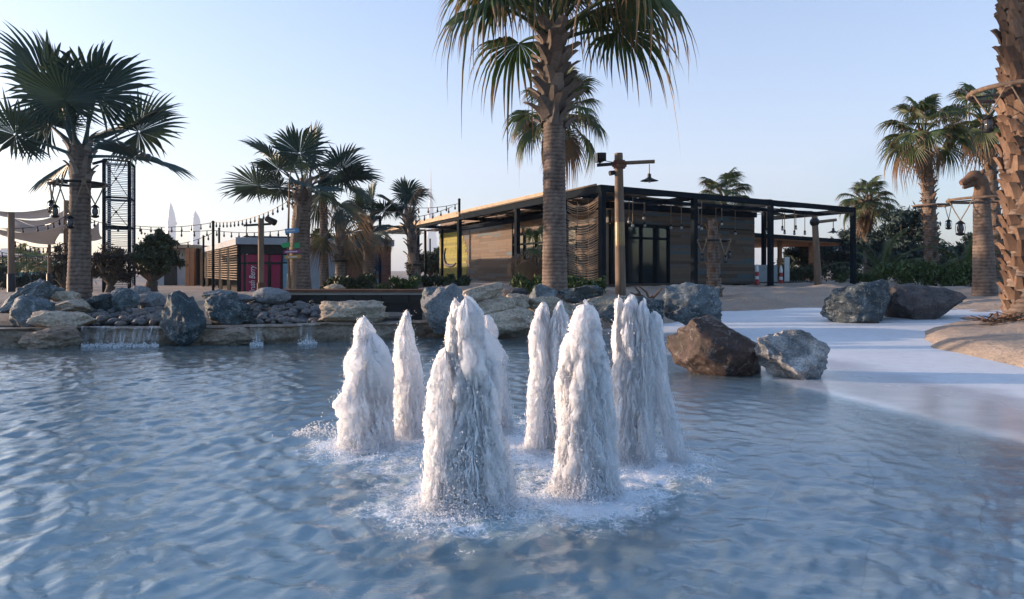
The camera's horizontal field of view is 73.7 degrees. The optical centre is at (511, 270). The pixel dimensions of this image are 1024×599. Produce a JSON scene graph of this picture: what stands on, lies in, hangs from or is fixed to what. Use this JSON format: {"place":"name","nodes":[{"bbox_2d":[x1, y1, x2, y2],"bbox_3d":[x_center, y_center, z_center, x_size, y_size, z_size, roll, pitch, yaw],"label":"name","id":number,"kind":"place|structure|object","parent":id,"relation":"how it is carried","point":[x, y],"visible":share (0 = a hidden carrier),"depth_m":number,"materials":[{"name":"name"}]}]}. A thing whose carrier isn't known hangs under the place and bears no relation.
{"place":"outdoors","nodes":[
{"label":"outdoors","id":0,"kind":"place"},
{"bbox_2d":[92,158,135,292],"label":"lattice tower","id":1,"kind":"structure","parent":0,"point":[129,199],"depth_m":25.37,"materials":[{"name":"metal"}]},
{"bbox_2d":[139,199,293,231],"bbox_3d":[-10.604,-2.079,27.111,7.917,1.073,3.496,0,0,22],"label":"string light","id":2,"kind":"object","parent":1,"relation":"hanging from","point":[282,208],"visible":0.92,"depth_m":27.60,"materials":[{"name":"black metal"}]},
{"bbox_2d":[0,315,425,325],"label":"basin water","id":3,"kind":"structure","parent":0,"point":[388,318],"depth_m":13.37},
{"bbox_2d":[0,0,1003,270],"label":"sky","id":4,"kind":"structure","parent":0,"point":[793,96],"materials":[{"name":"blue"}]},
{"bbox_2d":[0,308,1023,598],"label":"pool floor","id":5,"kind":"structure","parent":0,"point":[902,366],"depth_m":4.61,"materials":[{"name":"liquid"}]},
{"bbox_2d":[0,320,528,367],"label":"stone ledge","id":6,"kind":"object","parent":5,"relation":"on","point":[320,332],"visible":0.48,"depth_m":12.03,"materials":[{"name":"stone"}]},
{"bbox_2d":[26,310,96,326],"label":"boulder","id":7,"kind":"object","parent":6,"relation":"on","point":[43,318],"visible":0.77,"depth_m":11.83,"materials":[{"name":"beige stone"}]},
{"bbox_2d":[204,293,256,324],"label":"boulder","id":8,"kind":"object","parent":6,"relation":"on","point":[222,309],"visible":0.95,"depth_m":12.25,"materials":[{"name":"grey stone"}]},
{"bbox_2d":[318,300,388,322],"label":"boulder","id":9,"kind":"object","parent":6,"relation":"on","point":[349,311],"visible":0.91,"depth_m":12.73,"materials":[{"name":"beige stone"}]},
{"bbox_2d":[421,283,463,333],"bbox_3d":[-1.307,0.747,13.048,0.848,1.013,0.594,0,0,0],"label":"boulder","id":10,"kind":"object","parent":6,"relation":"on","point":[435,305],"visible":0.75,"depth_m":12.85,"materials":[{"name":"grey stone"}]},
{"bbox_2d":[570,296,612,309],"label":"boulder","id":11,"kind":"object","parent":5,"relation":"on","point":[595,300],"visible":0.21,"depth_m":14.08,"materials":[{"name":"beige stone"}]},
{"bbox_2d":[557,285,603,303],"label":"boulder","id":12,"kind":"object","parent":11,"relation":"on","point":[576,295],"visible":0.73,"depth_m":14.41,"materials":[{"name":"grey stone"}]},
{"bbox_2d":[593,296,665,324],"bbox_3d":[2.221,0.835,13.224,1.495,0.702,0.897,0,0,0],"label":"boulder","id":13,"kind":"object","parent":5,"relation":"on","point":[605,309],"visible":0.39,"depth_m":13.01,"materials":[{"name":"grey stone"}]},
{"bbox_2d":[662,282,721,324],"bbox_3d":[3.569,0.732,13.512,1.209,1.028,0.846,0,0,0],"label":"boulder","id":14,"kind":"object","parent":5,"relation":"on","point":[685,303],"visible":0.85,"depth_m":13.25,"materials":[{"name":"grey stone"}]},
{"bbox_2d":[666,314,760,378],"bbox_3d":[2.601,1.007,8.720,1.249,0.897,0.798,0,0,13],"label":"boulder","id":15,"kind":"object","parent":5,"relation":"on","point":[708,345],"visible":0.89,"depth_m":8.47,"materials":[{"name":"brown stone"}]},
{"bbox_2d":[754,329,830,379],"bbox_3d":[3.422,1.063,8.332,0.841,0.707,0.699,0,0,31],"label":"boulder","id":16,"kind":"object","parent":5,"relation":"on","point":[796,354],"visible":0.97,"depth_m":8.17,"materials":[{"name":"white stone"}]},
{"bbox_2d":[820,279,892,322],"bbox_3d":[7.588,0.713,14.894,1.567,1.075,1.175,0,0,0],"label":"boulder","id":17,"kind":"object","parent":5,"relation":"on","point":[865,302],"visible":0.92,"depth_m":14.53,"materials":[{"name":"grey stone"}]},
{"bbox_2d":[884,283,966,319],"bbox_3d":[9.098,0.780,15.186,1.632,1.005,1.142,0,0,0],"label":"boulder","id":18,"kind":"object","parent":5,"relation":"on","point":[912,301],"visible":0.77,"depth_m":14.84,"materials":[{"name":"grey stone"}]},
{"bbox_2d":[0,333,1023,597],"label":"pool water","id":19,"kind":"structure","parent":0,"point":[648,475],"depth_m":5.64,"materials":[{"name":"blue liquid"}]},
{"bbox_2d":[18,325,82,352],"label":"boulder","id":20,"kind":"object","parent":19,"relation":"in","point":[56,338],"visible":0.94,"depth_m":11.41,"materials":[{"name":"stone"}]},
{"bbox_2d":[81,341,158,348],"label":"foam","id":21,"kind":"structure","parent":19,"relation":"on","point":[154,345],"depth_m":11.59,"materials":[{"name":"white liquid"}]},
{"bbox_2d":[159,290,206,346],"bbox_3d":[-5.683,0.837,11.886,0.620,1.005,0.586,0,0,29],"label":"boulder","id":22,"kind":"object","parent":19,"relation":"on","point":[183,321],"visible":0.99,"depth_m":11.75,"materials":[{"name":"grey stone"}]},
{"bbox_2d":[201,327,264,346],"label":"boulder","id":23,"kind":"object","parent":19,"relation":"on","point":[231,336],"visible":0.97,"depth_m":11.87,"materials":[{"name":"stone"}]},
{"bbox_2d":[307,315,414,461],"bbox_3d":[-1.054,0.843,5.002,0.825,1.036,0.865,0,0,0],"label":"fountain jet","id":24,"kind":"object","parent":19,"relation":"on","point":[362,404],"visible":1,"depth_m":4.94,"materials":[{"name":"white liquid"}]},
{"bbox_2d":[391,310,426,445],"bbox_3d":[-0.784,0.834,5.422,0.697,1.062,0.667,0,0,0],"label":"fountain jet","id":25,"kind":"object","parent":19,"relation":"on","point":[409,395],"visible":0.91,"depth_m":5.32,"materials":[{"name":"white liquid"}]},
{"bbox_2d":[400,293,573,533],"bbox_3d":[-0.157,0.743,3.752,0.879,1.242,0.864,0,0,-14],"label":"fountain jet","id":26,"kind":"object","parent":19,"relation":"on","point":[468,467],"visible":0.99,"depth_m":3.69,"materials":[{"name":"white liquid"}]},
{"bbox_2d":[272,412,715,553],"bbox_3d":[-0.141,1.228,4.816,2.414,0.152,3.005,0,0,-31],"label":"foam","id":27,"kind":"object","parent":19,"relation":"on","point":[411,438],"visible":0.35,"depth_m":4.32,"materials":[{"name":"white liquid"}]},
{"bbox_2d":[485,314,523,440],"bbox_3d":[-0.172,0.856,5.534,0.601,1.014,0.649,0,0,0],"label":"fountain jet","id":28,"kind":"object","parent":19,"relation":"on","point":[491,326],"visible":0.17,"depth_m":5.47,"materials":[{"name":"white liquid"}]},
{"bbox_2d":[484,306,534,336],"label":"boulder","id":29,"kind":"object","parent":19,"relation":"on","point":[517,321],"visible":0.51,"depth_m":12.80,"materials":[{"name":"beige stone"}]},
{"bbox_2d":[477,296,515,314],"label":"boulder","id":30,"kind":"object","parent":29,"relation":"on","point":[495,304],"visible":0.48,"depth_m":13.07,"materials":[{"name":"beige stone"}]},
{"bbox_2d":[462,282,502,302],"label":"boulder","id":31,"kind":"object","parent":30,"relation":"on","point":[478,294],"visible":0.68,"depth_m":13.22,"materials":[{"name":"beige stone"}]},
{"bbox_2d":[512,300,568,460],"bbox_3d":[0.269,0.787,4.915,0.549,1.153,0.557,0,0,0],"label":"fountain jet","id":32,"kind":"object","parent":19,"relation":"on","point":[545,333],"visible":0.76,"depth_m":4.90,"materials":[{"name":"white liquid"}]},
{"bbox_2d":[532,299,649,513],"bbox_3d":[0.401,0.762,3.974,0.765,1.200,0.664,0,0,0],"label":"fountain jet","id":33,"kind":"object","parent":19,"relation":"on","point":[586,462],"visible":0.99,"depth_m":3.92,"materials":[{"name":"white liquid"}]},
{"bbox_2d":[608,294,698,471],"bbox_3d":[0.897,0.760,4.709,0.801,1.207,0.572,0,0,0],"label":"fountain jet","id":34,"kind":"object","parent":19,"relation":"on","point":[642,393],"visible":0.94,"depth_m":4.59,"materials":[{"name":"white liquid"}]},
{"bbox_2d":[0,271,1023,370],"bbox_3d":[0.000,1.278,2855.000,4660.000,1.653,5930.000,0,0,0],"label":"sand ground","id":35,"kind":"structure","parent":0,"point":[1003,342],"depth_m":17.56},
{"bbox_2d":[7,212,15,291],"bbox_3d":[-17.233,-0.497,23.500,0.240,3.022,0.240,0,0,0],"label":"sail post","id":36,"kind":"object","parent":35,"relation":"on","point":[11,280],"visible":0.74,"depth_m":23.43,"materials":[{"name":"black metal"}]},
{"bbox_2d":[0,242,41,271],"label":"fan palm","id":37,"kind":"object","parent":35,"relation":"on","point":[18,251],"visible":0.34,"depth_m":67.57,"materials":[{"name":"green plant"}]},
{"bbox_2d":[0,267,60,289],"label":"shrub","id":38,"kind":"object","parent":35,"relation":"on","point":[26,278],"visible":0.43,"depth_m":33.73,"materials":[{"name":"plant"}]},
{"bbox_2d":[0,278,64,312],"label":"boulder","id":39,"kind":"object","parent":35,"relation":"on","point":[40,288],"visible":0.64,"depth_m":13.32,"materials":[{"name":"grey stone"}]},
{"bbox_2d":[50,291,81,301],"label":"boulder","id":40,"kind":"object","parent":39,"relation":"on","point":[57,296],"visible":0.8,"depth_m":13.64,"materials":[{"name":"beige stone"}]},
{"bbox_2d":[15,252,57,271],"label":"fan palm","id":41,"kind":"object","parent":35,"relation":"on","point":[31,268],"visible":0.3,"depth_m":63.19,"materials":[{"name":"green plant"}]},
{"bbox_2d":[46,240,67,290],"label":"tree","id":42,"kind":"object","parent":35,"relation":"on","point":[59,271],"visible":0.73,"depth_m":20.34,"materials":[{"name":"green plant"}]},
{"bbox_2d":[63,200,68,290],"bbox_3d":[-16.958,-0.828,26.000,0.240,3.698,0.240,0,0,0],"label":"sail post","id":43,"kind":"object","parent":35,"relation":"on","point":[65,230],"visible":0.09,"depth_m":25.92,"materials":[{"name":"black metal"}]},
{"bbox_2d":[0,209,50,218],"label":"shade sail","id":44,"kind":"object","parent":43,"relation":"attached to","point":[42,213],"visible":0.84,"depth_m":25.12,"materials":[{"name":"beige fabric"}]},
{"bbox_2d":[0,224,65,244],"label":"shade sail","id":45,"kind":"object","parent":43,"relation":"attached to","point":[49,236],"visible":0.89,"depth_m":26.84,"materials":[{"name":"beige fabric"}]},
{"bbox_2d":[15,211,93,227],"bbox_3d":[-19.539,-2.139,29.617,2.498,0.449,8.741,0,0,-26],"label":"shade sail","id":46,"kind":"object","parent":43,"relation":"attached to","point":[39,223],"visible":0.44,"depth_m":27.67,"materials":[{"name":"beige fabric"}]},
{"bbox_2d":[0,20,198,299],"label":"fan palm","id":47,"kind":"object","parent":35,"relation":"on","point":[61,92],"visible":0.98,"depth_m":14.38,"materials":[{"name":"green plant"}]},
{"bbox_2d":[91,241,138,292],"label":"tree","id":48,"kind":"object","parent":35,"relation":"on","point":[110,269],"visible":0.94,"depth_m":23.36,"materials":[{"name":"green plant"}]},
{"bbox_2d":[87,307,158,325],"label":"gravel bank","id":49,"kind":"structure","parent":35,"relation":"on","point":[136,311],"depth_m":13.05,"materials":[{"name":"gravel"}]},
{"bbox_2d":[55,299,92,312],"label":"boulder","id":50,"kind":"object","parent":49,"relation":"on","point":[77,305],"visible":0.69,"depth_m":13.02,"materials":[{"name":"beige stone"}]},
{"bbox_2d":[111,287,140,310],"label":"boulder","id":51,"kind":"object","parent":49,"relation":"on","point":[122,298],"visible":0.94,"depth_m":13.50,"materials":[{"name":"grey stone"}]},
{"bbox_2d":[139,291,166,307],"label":"boulder","id":52,"kind":"object","parent":49,"relation":"on","point":[150,299],"visible":0.76,"depth_m":13.89,"materials":[{"name":"grey stone"}]},
{"bbox_2d":[125,228,188,291],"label":"tree","id":53,"kind":"object","parent":35,"relation":"on","point":[156,254],"visible":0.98,"depth_m":24.86,"materials":[{"name":"green plant"}]},
{"bbox_2d":[164,201,176,239],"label":"skyscraper","id":54,"kind":"structure","parent":35,"relation":"on","point":[170,221],"depth_m":3488.67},
{"bbox_2d":[138,244,211,285],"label":"concrete shed","id":55,"kind":"structure","parent":35,"relation":"on","point":[189,275],"depth_m":43.95,"materials":[{"name":"concrete"}]},
{"bbox_2d":[190,211,199,244],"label":"skyscraper","id":56,"kind":"structure","parent":35,"relation":"on","point":[195,220],"depth_m":3587.62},
{"bbox_2d":[243,216,276,288],"bbox_3d":[-6.496,-0.434,17.581,0.916,1.954,0.241,0,0,3],"label":"lamp post","id":57,"kind":"object","parent":35,"relation":"on","point":[260,225],"visible":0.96,"depth_m":17.54,"materials":[{"name":"brown wood"}]},
{"bbox_2d":[261,305,320,323],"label":"gravel bank","id":58,"kind":"structure","parent":35,"relation":"on","point":[303,317],"depth_m":13.57,"materials":[{"name":"gravel"}]},
{"bbox_2d":[253,287,290,304],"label":"boulder","id":59,"kind":"object","parent":58,"relation":"on","point":[269,295],"visible":0.95,"depth_m":14.14,"materials":[{"name":"grey stone"}]},
{"bbox_2d":[281,170,301,288],"bbox_3d":[-5.601,-0.998,17.421,0.534,3.146,0.236,0,0,0],"label":"signpost","id":60,"kind":"object","parent":35,"relation":"on","point":[294,251],"visible":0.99,"depth_m":17.35,"materials":[{"name":"blue paint"}]},
{"bbox_2d":[199,236,393,291],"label":"pink shop","id":61,"kind":"structure","parent":35,"relation":"on","point":[238,263],"depth_m":30.75,"materials":[{"name":"wood"}]},
{"bbox_2d":[271,264,280,288],"bbox_3d":[-10.577,0.385,30.583,0.399,1.330,0.040,0,0,-22],"label":"door","id":62,"kind":"structure","parent":61,"relation":"in","point":[275,268],"depth_m":30.57,"materials":[{"name":"pink glass"}]},
{"bbox_2d":[215,120,383,288],"bbox_3d":[-5.753,-1.730,19.090,3.821,4.988,3.738,0,0,26],"label":"fan palm","id":63,"kind":"object","parent":35,"relation":"on","point":[285,160],"visible":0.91,"depth_m":18.79,"materials":[{"name":"green plant"}]},
{"bbox_2d":[271,147,374,288],"bbox_3d":[-6.617,-1.613,23.444,3.469,5.345,4.132,0,0,0],"label":"fan palm","id":64,"kind":"object","parent":35,"relation":"on","point":[322,217],"visible":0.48,"depth_m":23.40,"materials":[{"name":"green plant"}]},
{"bbox_2d":[320,270,377,288],"bbox_3d":[-4.907,0.427,20.527,1.956,0.904,1.242,0,0,0],"label":"shrub","id":65,"kind":"object","parent":35,"relation":"on","point":[368,280],"visible":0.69,"depth_m":20.31,"materials":[{"name":"green plant"}]},
{"bbox_2d":[310,209,387,277],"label":"fan palm","id":66,"kind":"object","parent":35,"relation":"on","point":[342,253],"visible":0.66,"depth_m":22.34,"materials":[{"name":"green plant"}]},
{"bbox_2d":[282,289,423,314],"bbox_3d":[-3.508,0.821,15.150,3.156,0.818,0.400,0,0,0],"label":"steel trough","id":67,"kind":"object","parent":35,"relation":"on","point":[399,300],"visible":0.31,"depth_m":15.01,"materials":[{"name":"black metal"}]},
{"bbox_2d":[328,180,405,275],"bbox_3d":[-5.447,-1.170,25.502,3.256,4.452,3.144,0,0,15],"label":"fan palm","id":68,"kind":"object","parent":35,"relation":"on","point":[375,208],"visible":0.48,"depth_m":25.21,"materials":[{"name":"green plant"}]},
{"bbox_2d":[372,272,422,288],"bbox_3d":[-3.714,0.447,21.465,1.808,0.852,1.052,0,0,0],"label":"shrub","id":69,"kind":"object","parent":35,"relation":"on","point":[414,281],"visible":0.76,"depth_m":21.21,"materials":[{"name":"green plant"}]},
{"bbox_2d":[374,175,434,287],"bbox_3d":[-3.676,-1.254,24.618,2.358,4.124,2.264,0,0,26],"label":"fan palm","id":70,"kind":"object","parent":35,"relation":"on","point":[407,196],"visible":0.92,"depth_m":24.31,"materials":[{"name":"green plant"}]},
{"bbox_2d":[404,246,438,276],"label":"tree","id":71,"kind":"object","parent":35,"relation":"on","point":[432,261],"visible":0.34,"depth_m":51.50,"materials":[{"name":"green plant"}]},
{"bbox_2d":[423,172,436,253],"bbox_3d":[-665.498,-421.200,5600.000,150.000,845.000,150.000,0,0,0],"label":"skyscraper","id":72,"kind":"structure","parent":35,"relation":"on","point":[431,235],"depth_m":5572.27,"materials":[{"name":"white glass"}]},
{"bbox_2d":[421,272,471,287],"bbox_3d":[-2.456,0.402,25.019,2.010,0.712,1.128,0,0,0],"label":"shrub","id":73,"kind":"object","parent":35,"relation":"on","point":[438,280],"visible":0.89,"depth_m":24.88,"materials":[{"name":"green plant"}]},
{"bbox_2d":[506,225,542,279],"bbox_3d":[0.818,-0.051,23.857,2.024,3.243,2.315,0,0,0],"label":"shrub","id":74,"kind":"object","parent":35,"relation":"on","point":[529,269],"visible":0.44,"depth_m":23.75,"materials":[{"name":"plant"}]},
{"bbox_2d":[509,272,542,292],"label":"shrub","id":75,"kind":"object","parent":35,"relation":"on","point":[519,281],"visible":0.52,"depth_m":18.14,"materials":[{"name":"green plant"}]},
{"bbox_2d":[529,284,557,298],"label":"boulder","id":76,"kind":"object","parent":35,"relation":"on","point":[538,290],"visible":0.66,"depth_m":14.56,"materials":[{"name":"grey stone"}]},
{"bbox_2d":[528,296,571,317],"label":"boulder","id":77,"kind":"object","parent":35,"relation":"on","point":[550,301],"visible":0.45,"depth_m":13.86,"materials":[{"name":"beige stone"}]},
{"bbox_2d":[502,66,608,189],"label":"fan palm","id":78,"kind":"object","parent":35,"relation":"on","point":[522,119],"visible":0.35,"depth_m":46.42,"materials":[{"name":"green plant"}]},
{"bbox_2d":[431,0,698,303],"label":"fan palm","id":79,"kind":"object","parent":35,"relation":"on","point":[554,96],"visible":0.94,"depth_m":16.35,"materials":[{"name":"green plant"}]},
{"bbox_2d":[567,273,607,293],"bbox_3d":[2.033,0.444,18.691,1.304,0.793,0.964,0,0,0],"label":"shrub","id":80,"kind":"object","parent":35,"relation":"on","point":[573,281],"visible":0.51,"depth_m":18.65,"materials":[{"name":"green plant"}]},
{"bbox_2d":[387,184,855,286],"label":"pavilion","id":81,"kind":"structure","parent":35,"relation":"on","point":[487,242],"depth_m":27.43,"materials":[{"name":"paint"}]},
{"bbox_2d":[512,227,576,276],"bbox_3d":[1.332,-0.605,30.330,0.133,2.310,6.233,0,0,-25],"label":"window frame","id":82,"kind":"structure","parent":81,"relation":"in","point":[524,245],"depth_m":30.90,"materials":[{"name":"paint"}]},
{"bbox_2d":[611,223,669,283],"bbox_3d":[4.968,-0.605,26.240,3.088,2.310,0.139,0,0,-33],"label":"window frame","id":83,"kind":"structure","parent":81,"relation":"in","point":[647,249],"depth_m":26.37,"materials":[{"name":"paint"}]},
{"bbox_2d":[595,152,657,295],"bbox_3d":[3.297,-1.279,19.590,1.805,4.188,0.539,0,0,0],"label":"lamp post","id":84,"kind":"object","parent":35,"relation":"on","point":[618,164],"visible":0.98,"depth_m":19.49,"materials":[{"name":"metal"}]},
{"bbox_2d":[704,216,723,296],"bbox_3d":[6.090,-0.371,20.600,0.571,2.540,0.550,0,0,-19],"label":"palm stump","id":85,"kind":"object","parent":35,"relation":"on","point":[714,274],"visible":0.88,"depth_m":20.45,"materials":[{"name":"brown plant"}]},
{"bbox_2d":[697,167,753,204],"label":"fan palm","id":86,"kind":"object","parent":35,"relation":"on","point":[729,178],"visible":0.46,"depth_m":46.24,"materials":[{"name":"green plant"}]},
{"bbox_2d":[755,233,849,279],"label":"pavilion","id":87,"kind":"structure","parent":35,"relation":"on","point":[780,241],"depth_m":41.89,"materials":[{"name":"paint"}]},
{"bbox_2d":[774,236,842,273],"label":"tree","id":88,"kind":"object","parent":35,"relation":"on","point":[798,256],"visible":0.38,"depth_m":49.31,"materials":[{"name":"green plant"}]},
{"bbox_2d":[778,263,849,281],"bbox_3d":[14.480,0.108,33.015,3.994,1.120,1.444,0,0,0],"label":"shrub","id":89,"kind":"object","parent":35,"relation":"on","point":[800,273],"visible":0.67,"depth_m":32.71,"materials":[{"name":"green plant"}]},
{"bbox_2d":[810,216,838,284],"bbox_3d":[11.159,-0.695,24.400,1.038,2.523,0.400,0,0,0],"label":"lamp post","id":90,"kind":"object","parent":35,"relation":"on","point":[815,221],"visible":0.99,"depth_m":24.31,"materials":[{"name":"brown wood"}]},
{"bbox_2d":[821,225,877,272],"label":"tree","id":91,"kind":"object","parent":35,"relation":"on","point":[841,257],"visible":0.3,"depth_m":43.79,"materials":[{"name":"green plant"}]},
{"bbox_2d":[834,269,890,282],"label":"shrub","id":92,"kind":"object","parent":35,"relation":"on","point":[868,277],"visible":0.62,"depth_m":29.69,"materials":[{"name":"green plant"}]},
{"bbox_2d":[836,175,900,274],"bbox_3d":[19.700,-2.330,38.204,3.495,5.969,3.522,0,0,0],"label":"fan palm","id":93,"kind":"object","parent":35,"relation":"on","point":[869,210],"visible":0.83,"depth_m":37.62,"materials":[{"name":"green plant"}]},
{"bbox_2d":[822,228,923,283],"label":"feather palm","id":94,"kind":"object","parent":35,"relation":"on","point":[889,247],"visible":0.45,"depth_m":30.89,"materials":[{"name":"green plant"}]},
{"bbox_2d":[856,200,951,281],"bbox_3d":[20.384,-1.471,35.592,4.280,4.377,4.098,0,0,0],"label":"tree","id":95,"kind":"object","parent":35,"relation":"on","point":[898,220],"visible":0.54,"depth_m":35.34,"materials":[{"name":"green plant"}]},
{"bbox_2d":[871,256,946,285],"bbox_3d":[14.416,0.123,24.486,3.038,1.315,1.321,0,0,0],"label":"shrub","id":96,"kind":"object","parent":35,"relation":"on","point":[928,273],"visible":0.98,"depth_m":24.21,"materials":[{"name":"green plant"}]},
{"bbox_2d":[875,93,977,283],"bbox_3d":[16.394,-3.177,27.011,3.409,7.777,3.740,0,0,0],"label":"fan palm","id":97,"kind":"object","parent":35,"relation":"on","point":[922,156],"visible":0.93,"depth_m":26.77,"materials":[{"name":"green plant"}]},
{"bbox_2d":[936,256,972,286],"bbox_3d":[16.088,0.086,24.423,1.972,1.291,1.263,0,0,0],"label":"shrub","id":98,"kind":"object","parent":35,"relation":"on","point":[955,274],"visible":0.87,"depth_m":24.20,"materials":[{"name":"green plant"}]},
{"bbox_2d":[939,232,972,268],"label":"tree","id":99,"kind":"object","parent":35,"relation":"on","point":[959,249],"visible":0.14,"depth_m":33.87,"materials":[{"name":"green plant"}]},
{"bbox_2d":[921,235,1002,283],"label":"feather palm","id":100,"kind":"object","parent":35,"relation":"on","point":[968,251],"visible":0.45,"depth_m":26.02,"materials":[{"name":"green plant"}]},
{"bbox_2d":[935,82,1003,283],"bbox_3d":[20.827,-3.850,30.161,4.695,9.163,4.458,0,0,0],"label":"fan palm","id":101,"kind":"object","parent":35,"relation":"on","point":[991,138],"visible":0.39,"depth_m":29.79,"materials":[{"name":"green plant"}]},
{"bbox_2d":[959,169,998,295],"bbox_3d":[12.574,-1.012,18.401,1.018,3.526,0.665,0,0,0],"label":"camel post","id":102,"kind":"object","parent":35,"relation":"on","point":[984,280],"visible":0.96,"depth_m":18.23,"materials":[{"name":"brown wood"}]},
{"bbox_2d":[963,312,1023,325],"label":"frond litter","id":103,"kind":"object","parent":35,"relation":"on","point":[1010,317],"visible":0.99,"depth_m":12.17,"materials":[{"name":"brown plant"}]},
{"bbox_2d":[990,0,1023,320],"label":"fan palm","id":104,"kind":"object","parent":35,"relation":"on","point":[1009,50],"visible":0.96,"depth_m":12.77,"materials":[{"name":"brown plant"}]},
{"bbox_2d":[966,79,1023,103],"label":"lantern ring","id":105,"kind":"object","parent":104,"relation":"attached to","point":[1014,83],"visible":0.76,"depth_m":12.83,"materials":[{"name":"black metal"}]},
{"bbox_2d":[970,80,1007,132],"bbox_3d":[8.869,-3.002,12.712,0.186,0.878,0.757,0,0,-13],"label":"lantern","id":106,"kind":"object","parent":105,"relation":"hanging from","point":[988,123],"visible":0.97,"depth_m":12.66,"materials":[{"name":"black metal"}]},
{"label":"pebble","id":107,"kind":"object","parent":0,"visible":0},
{"bbox_2d":[86,293,111,310],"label":"boulder","id":108,"kind":"object","parent":107,"relation":"on","point":[102,301],"visible":0.88,"depth_m":13.40,"materials":[{"name":"grey stone"}]},
{"label":"basin bed","id":109,"kind":"structure","parent":0,"visible":0},
{"bbox_2d":[9,294,55,326],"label":"boulder","id":110,"kind":"object","parent":109,"relation":"on","point":[23,308],"visible":0.52,"depth_m":12.14,"materials":[{"name":"grey stone"}]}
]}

